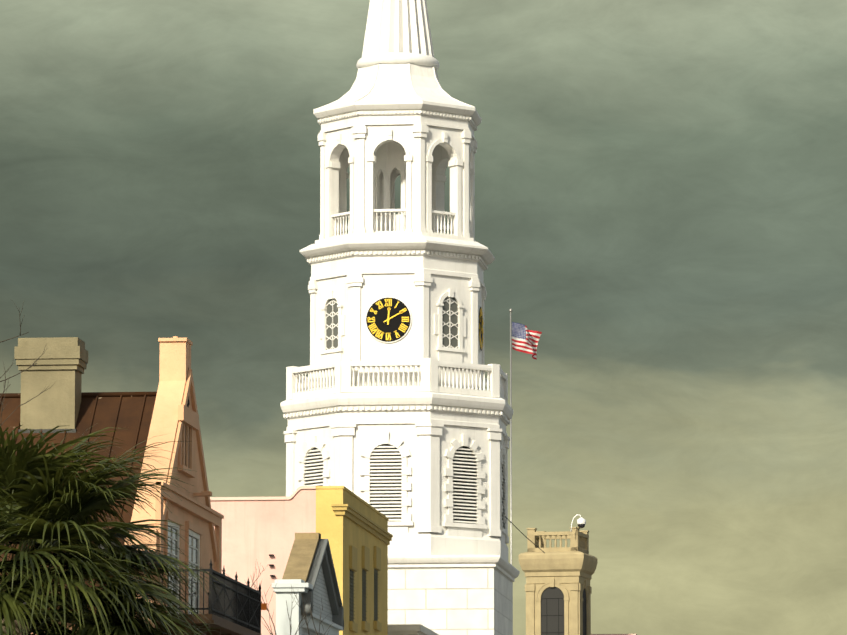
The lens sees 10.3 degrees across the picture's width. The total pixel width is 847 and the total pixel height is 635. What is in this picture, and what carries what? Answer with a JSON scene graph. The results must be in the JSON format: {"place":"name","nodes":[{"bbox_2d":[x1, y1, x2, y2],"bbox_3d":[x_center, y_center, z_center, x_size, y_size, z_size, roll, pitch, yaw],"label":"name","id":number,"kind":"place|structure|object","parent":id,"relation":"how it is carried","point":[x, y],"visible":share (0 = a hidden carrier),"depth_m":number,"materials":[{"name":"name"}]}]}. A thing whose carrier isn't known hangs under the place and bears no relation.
{"place":"outdoors","nodes":[
{"label":"outdoors","id":0,"kind":"place"},
{"bbox_2d":[210,486,392,634],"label":"building","id":1,"kind":"structure","parent":0,"point":[350,526],"depth_m":105.50,"materials":[{"name":"paint"}]},
{"bbox_2d":[388,624,438,634],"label":"roof","id":2,"kind":"structure","parent":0,"point":[406,629],"depth_m":113.87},
{"bbox_2d":[0,0,846,634],"label":"sky","id":3,"kind":"structure","parent":0,"point":[661,185],"materials":[{"name":"grey"}]},
{"bbox_3d":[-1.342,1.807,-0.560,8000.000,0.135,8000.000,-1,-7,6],"label":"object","id":4,"kind":"structure","parent":0,"visible":0},
{"bbox_2d":[0,425,228,634],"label":"palmetto","id":5,"kind":"object","parent":4,"relation":"on","point":[56,508],"visible":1,"depth_m":73.67,"materials":[{"name":"green plant"}]},
{"bbox_2d":[27,618,220,634],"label":"palmetto","id":6,"kind":"object","parent":4,"relation":"on","point":[202,631],"visible":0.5,"depth_m":75.83,"materials":[{"name":"green plant"}]},
{"bbox_2d":[0,336,266,634],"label":"house","id":7,"kind":"structure","parent":4,"relation":"on","point":[168,408],"depth_m":82.65,"materials":[{"name":"paint"}]},
{"bbox_2d":[0,302,330,634],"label":"bare twigs","id":8,"kind":"object","parent":4,"relation":"on","point":[226,574],"visible":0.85,"depth_m":90.03,"materials":[{"name":"brown plant"}]},
{"bbox_2d":[272,533,343,634],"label":"gabled building","id":9,"kind":"structure","parent":4,"relation":"on","point":[309,573],"depth_m":93.56,"materials":[{"name":"paint"}]},
{"bbox_2d":[280,0,544,634],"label":"church steeple","id":10,"kind":"object","parent":4,"relation":"on","point":[397,414],"visible":0.94,"depth_m":184.05,"materials":[{"name":"white painted stucco"},{"name":"white painted wood"},{"name":"dark glass"}]},
{"bbox_2d":[509,308,541,564],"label":"flagpole","id":11,"kind":"object","parent":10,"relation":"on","point":[523,339],"visible":1,"depth_m":303.17,"materials":[{"name":"multicoloured"}]},
{"bbox_2d":[519,514,636,634],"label":"stone tower","id":12,"kind":"structure","parent":4,"relation":"on","point":[558,589],"depth_m":330.59,"materials":[{"name":"beige stone"}]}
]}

